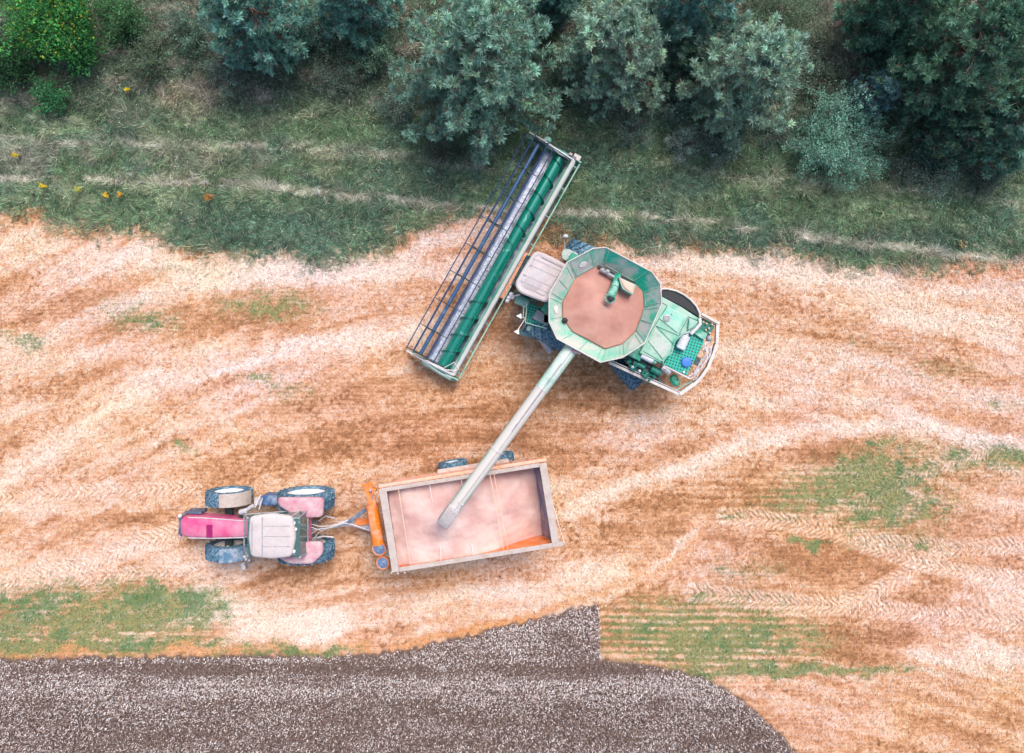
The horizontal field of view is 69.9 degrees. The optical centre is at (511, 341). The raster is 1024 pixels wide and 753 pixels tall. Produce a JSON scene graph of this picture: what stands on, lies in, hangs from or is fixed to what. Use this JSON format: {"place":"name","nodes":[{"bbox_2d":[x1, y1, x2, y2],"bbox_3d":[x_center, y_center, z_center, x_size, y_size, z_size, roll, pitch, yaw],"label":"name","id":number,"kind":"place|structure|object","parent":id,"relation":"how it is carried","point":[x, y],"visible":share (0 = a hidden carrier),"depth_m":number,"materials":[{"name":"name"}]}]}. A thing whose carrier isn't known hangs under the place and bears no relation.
{"place":"outdoors","nodes":[
{"label":"outdoors","id":0,"kind":"place"},
{"bbox_2d":[0,0,1023,752],"bbox_3d":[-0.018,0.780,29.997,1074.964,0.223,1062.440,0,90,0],"label":"ground","id":1,"kind":"structure","parent":0,"point":[462,392],"depth_m":30.00,"materials":[{"name":"brown soil"}]},
{"bbox_2d":[0,29,39,100],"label":"bush","id":2,"kind":"object","parent":1,"relation":"on","point":[16,68],"visible":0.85,"depth_m":29.06,"materials":[{"name":"green plant"}]},
{"bbox_2d":[39,183,48,188],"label":"flower clump","id":3,"kind":"object","parent":1,"relation":"on","point":[43,186],"visible":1,"depth_m":29.58,"materials":[{"name":"yellow plant"}]},
{"bbox_2d":[27,71,78,117],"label":"bush","id":4,"kind":"object","parent":1,"relation":"on","point":[41,89],"visible":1,"depth_m":29.35,"materials":[{"name":"green plant"}]},
{"bbox_2d":[0,0,119,74],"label":"bush","id":5,"kind":"object","parent":1,"relation":"on","point":[67,13],"visible":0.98,"depth_m":28.40,"materials":[{"name":"green plant"}]},
{"bbox_2d":[48,28,106,77],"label":"bush","id":6,"kind":"object","parent":1,"relation":"on","point":[88,51],"visible":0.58,"depth_m":29.23,"materials":[{"name":"green plant"}]},
{"bbox_2d":[101,192,110,197],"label":"flower clump","id":7,"kind":"object","parent":1,"relation":"on","point":[105,195],"visible":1,"depth_m":29.54,"materials":[{"name":"yellow plant"}]},
{"bbox_2d":[88,0,160,51],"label":"bush","id":8,"kind":"object","parent":1,"relation":"on","point":[127,19],"visible":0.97,"depth_m":29.13,"materials":[{"name":"green plant"}]},
{"bbox_2d":[119,28,182,85],"bbox_3d":[-14.612,-11.370,29.308,2.518,1.424,2.034,-18,90,0],"label":"bush","id":9,"kind":"object","parent":1,"relation":"on","point":[152,62],"visible":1,"depth_m":29.43,"materials":[{"name":"green plant"}]},
{"bbox_2d":[156,0,216,71],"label":"bush","id":10,"kind":"object","parent":1,"relation":"on","point":[190,30],"visible":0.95,"depth_m":29.27,"materials":[{"name":"green plant"}]},
{"bbox_2d":[203,193,213,200],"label":"flower clump","id":11,"kind":"object","parent":1,"relation":"on","point":[208,196],"visible":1,"depth_m":29.54,"materials":[{"name":"orange plant"}]},
{"bbox_2d":[199,38,258,96],"bbox_3d":[-11.558,-10.931,29.346,2.432,1.346,2.233,32,90,0],"label":"bush","id":12,"kind":"object","parent":1,"relation":"on","point":[225,70],"visible":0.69,"depth_m":29.44,"materials":[{"name":"green plant"}]},
{"bbox_2d":[195,0,316,75],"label":"pine tree","id":13,"kind":"object","parent":1,"relation":"on","point":[255,28],"visible":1,"depth_m":27.34,"materials":[{"name":"green plant"}]},
{"bbox_2d":[178,485,343,570],"bbox_3d":[-9.818,7.291,28.422,6.459,3.245,2.801,0,90,0],"label":"tractor","id":14,"kind":"object","parent":1,"relation":"on","point":[284,535],"visible":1,"depth_m":28.10,"materials":[{"name":"metal"}]},
{"bbox_2d":[285,0,345,61],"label":"bush","id":15,"kind":"object","parent":1,"relation":"on","point":[316,29],"visible":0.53,"depth_m":29.04,"materials":[{"name":"green plant"}]},
{"bbox_2d":[308,41,362,114],"bbox_3d":[-7.126,-10.755,29.340,2.439,1.359,2.295,44,90,0],"label":"bush","id":16,"kind":"object","parent":1,"relation":"on","point":[339,80],"visible":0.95,"depth_m":29.38,"materials":[{"name":"green plant"}]},
{"bbox_2d":[315,0,404,49],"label":"pine tree","id":17,"kind":"object","parent":1,"relation":"on","point":[349,18],"visible":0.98,"depth_m":27.91,"materials":[{"name":"green plant"}]},
{"bbox_2d":[337,19,400,79],"bbox_3d":[-5.681,-11.486,29.063,2.582,1.907,1.960,-27,90,0],"label":"bush","id":18,"kind":"object","parent":1,"relation":"on","point":[374,55],"visible":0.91,"depth_m":29.02,"materials":[{"name":"green plant"}]},
{"bbox_2d":[368,78,422,132],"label":"bush","id":19,"kind":"object","parent":1,"relation":"on","point":[399,109],"visible":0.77,"depth_m":29.45,"materials":[{"name":"green plant"}]},
{"bbox_2d":[0,606,795,752],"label":"standing crop","id":20,"kind":"object","parent":1,"relation":"on","point":[382,705],"visible":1,"depth_m":29.71,"materials":[{"name":"plant"}]},
{"bbox_2d":[413,119,470,174],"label":"bush","id":21,"kind":"object","parent":1,"relation":"on","point":[443,152],"visible":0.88,"depth_m":29.63,"materials":[{"name":"green plant"}]},
{"bbox_2d":[331,450,564,573],"bbox_3d":[-2.763,6.628,28.478,9.082,3.055,3.472,-10,90,0],"label":"grain trailer","id":22,"kind":"object","parent":1,"relation":"on","point":[454,469],"visible":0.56,"depth_m":27.14,"materials":[{"name":"metal"}]},
{"bbox_2d":[388,468,542,565],"bbox_3d":[-1.727,6.550,27.850,5.643,1.369,2.975,-9,90,0],"label":"grain heap","id":23,"kind":"object","parent":22,"relation":"in","point":[475,524],"visible":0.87,"depth_m":27.43,"materials":[{"name":"beige food"}]},
{"bbox_2d":[12,0,899,178],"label":"wildflowers","id":24,"kind":"object","parent":1,"relation":"on","point":[373,125],"visible":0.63,"depth_m":29.60,"materials":[{"name":"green plant"}]},
{"bbox_2d":[388,0,564,164],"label":"pine tree","id":25,"kind":"object","parent":1,"relation":"on","point":[454,42],"visible":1,"depth_m":25.82,"materials":[{"name":"green plant"}]},
{"bbox_2d":[0,0,1019,127],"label":"undergrowth","id":26,"kind":"object","parent":1,"relation":"on","point":[558,39],"visible":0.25,"depth_m":29.85,"materials":[{"name":"green plant"}]},
{"bbox_2d":[0,0,1023,279],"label":"grass","id":27,"kind":"structure","parent":1,"relation":"on","point":[176,136],"depth_m":29.92,"materials":[{"name":"green plant"}]},
{"bbox_2d":[0,206,1023,752],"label":"loose straw","id":28,"kind":"object","parent":1,"relation":"on","point":[502,392],"visible":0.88,"depth_m":29.96,"materials":[{"name":"beige plant"}]},
{"bbox_2d":[521,0,583,31],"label":"tree","id":29,"kind":"object","parent":1,"relation":"on","point":[559,9],"visible":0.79,"depth_m":28.05,"materials":[{"name":"green plant"}]},
{"bbox_2d":[530,44,581,105],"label":"bush","id":30,"kind":"object","parent":1,"relation":"on","point":[554,79],"visible":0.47,"depth_m":29.17,"materials":[{"name":"green plant"}]},
{"bbox_2d":[406,132,719,528],"bbox_3d":[0.017,-0.430,27.859,12.636,4.382,11.694,-38,90,0],"label":"combine harvester","id":31,"kind":"object","parent":1,"relation":"on","point":[674,329],"visible":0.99,"depth_m":27.38,"materials":[{"name":"metal"}]},
{"bbox_2d":[562,266,643,348],"bbox_3d":[3.346,-1.223,26.631,2.859,0.407,2.641,28,90,0],"label":"grain heap","id":32,"kind":"object","parent":31,"relation":"on","point":[590,313],"visible":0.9,"depth_m":26.61,"materials":[{"name":"food"}]},
{"bbox_2d":[553,0,676,121],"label":"tree","id":33,"kind":"object","parent":1,"relation":"on","point":[617,42],"visible":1,"depth_m":26.70,"materials":[{"name":"green plant"}]},
{"bbox_2d":[606,103,659,158],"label":"bush","id":34,"kind":"object","parent":1,"relation":"on","point":[636,132],"visible":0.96,"depth_m":29.54,"materials":[{"name":"green plant"}]},
{"bbox_2d":[642,72,698,124],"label":"bush","id":35,"kind":"object","parent":1,"relation":"on","point":[671,107],"visible":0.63,"depth_m":29.30,"materials":[{"name":"green plant"}]},
{"bbox_2d":[653,32,704,89],"bbox_3d":[6.457,-11.037,28.453,2.327,3.139,2.449,0,90,0],"label":"tree","id":36,"kind":"object","parent":1,"relation":"on","point":[687,45],"visible":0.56,"depth_m":27.98,"materials":[{"name":"green plant"}]},
{"bbox_2d":[660,122,705,166],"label":"bush","id":37,"kind":"object","parent":1,"relation":"on","point":[686,137],"visible":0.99,"depth_m":29.40,"materials":[{"name":"green plant"}]},
{"bbox_2d":[632,0,745,66],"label":"tree","id":38,"kind":"object","parent":1,"relation":"on","point":[688,21],"visible":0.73,"depth_m":26.89,"materials":[{"name":"green plant"}]},
{"bbox_2d":[693,127,745,169],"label":"bush","id":39,"kind":"object","parent":1,"relation":"on","point":[720,151],"visible":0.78,"depth_m":29.48,"materials":[{"name":"green plant"}]},
{"bbox_2d":[668,9,814,152],"bbox_3d":[8.492,-9.802,27.040,4.851,5.951,5.006,0,90,0],"label":"tree","id":40,"kind":"object","parent":1,"relation":"on","point":[758,52],"visible":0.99,"depth_m":26.32,"materials":[{"name":"green plant"}]},
{"bbox_2d":[752,102,799,151],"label":"bush","id":41,"kind":"object","parent":1,"relation":"on","point":[771,135],"visible":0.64,"depth_m":29.48,"materials":[{"name":"green plant"}]},
{"bbox_2d":[747,0,825,59],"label":"bush","id":42,"kind":"object","parent":1,"relation":"on","point":[792,21],"visible":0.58,"depth_m":29.05,"materials":[{"name":"green plant"}]},
{"bbox_2d":[786,29,830,93],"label":"bush","id":43,"kind":"object","parent":1,"relation":"on","point":[806,65],"visible":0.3,"depth_m":29.30,"materials":[{"name":"green plant"}]},
{"bbox_2d":[793,46,851,112],"bbox_3d":[12.453,-10.511,29.363,2.402,1.313,2.624,0,90,0],"label":"bush","id":44,"kind":"object","parent":1,"relation":"on","point":[825,81],"visible":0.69,"depth_m":29.47,"materials":[{"name":"green plant"}]},
{"bbox_2d":[777,80,900,199],"bbox_3d":[12.813,-7.961,28.584,4.660,2.870,4.846,0,90,0],"label":"bush","id":45,"kind":"object","parent":1,"relation":"on","point":[836,149],"visible":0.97,"depth_m":28.71,"materials":[{"name":"green plant"}]},
{"bbox_2d":[842,66,902,119],"bbox_3d":[14.228,-9.715,28.551,2.157,2.907,2.152,-24,90,0],"label":"tree","id":46,"kind":"object","parent":1,"relation":"on","point":[884,97],"visible":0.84,"depth_m":28.28,"materials":[{"name":"green plant"}]},
{"bbox_2d":[845,31,917,79],"bbox_3d":[15.000,-11.852,29.123,3.081,1.791,2.840,-24,90,0],"label":"bush","id":47,"kind":"object","parent":1,"relation":"on","point":[882,53],"visible":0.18,"depth_m":29.17,"materials":[{"name":"green plant"}]},
{"bbox_2d":[829,0,951,67],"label":"tree","id":48,"kind":"object","parent":1,"relation":"on","point":[892,17],"visible":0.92,"depth_m":27.50,"materials":[{"name":"green plant"}]},
{"bbox_2d":[882,148,926,194],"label":"bush","id":49,"kind":"object","parent":1,"relation":"on","point":[903,168],"visible":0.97,"depth_m":29.54,"materials":[{"name":"green plant"}]},
{"bbox_2d":[910,141,969,208],"bbox_3d":[17.140,-6.692,29.241,2.574,1.555,2.857,0,90,0],"label":"bush","id":50,"kind":"object","parent":1,"relation":"on","point":[934,174],"visible":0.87,"depth_m":29.38,"materials":[{"name":"green plant"}]},
{"bbox_2d":[857,0,1023,155],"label":"tree","id":51,"kind":"object","parent":1,"relation":"on","point":[999,44],"visible":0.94,"depth_m":26.12,"materials":[{"name":"green plant"}]},
{"bbox_2d":[908,100,991,170],"bbox_3d":[17.046,-8.157,28.465,2.652,3.090,3.023,0,90,0],"label":"leafy tree","id":52,"kind":"object","parent":1,"relation":"on","point":[966,130],"visible":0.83,"depth_m":28.30,"materials":[{"name":"green plant"}]},
{"bbox_2d":[958,240,967,248],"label":"flower clump","id":53,"kind":"object","parent":1,"relation":"on","point":[962,244],"visible":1,"depth_m":29.73,"materials":[{"name":"brown plant"}]},
{"bbox_2d":[944,68,1023,179],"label":"leafy tree","id":54,"kind":"object","parent":1,"relation":"on","point":[1012,136],"visible":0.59,"depth_m":27.67,"materials":[{"name":"green plant"}]},
{"bbox_2d":[959,0,1018,63],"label":"tree","id":55,"kind":"object","parent":1,"relation":"on","point":[981,4],"visible":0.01,"depth_m":28.11,"materials":[{"name":"green plant"}]},
{"bbox_2d":[957,151,1022,217],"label":"bush","id":56,"kind":"object","parent":1,"relation":"on","point":[985,181],"visible":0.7,"depth_m":29.50,"materials":[{"name":"green plant"}]}
]}

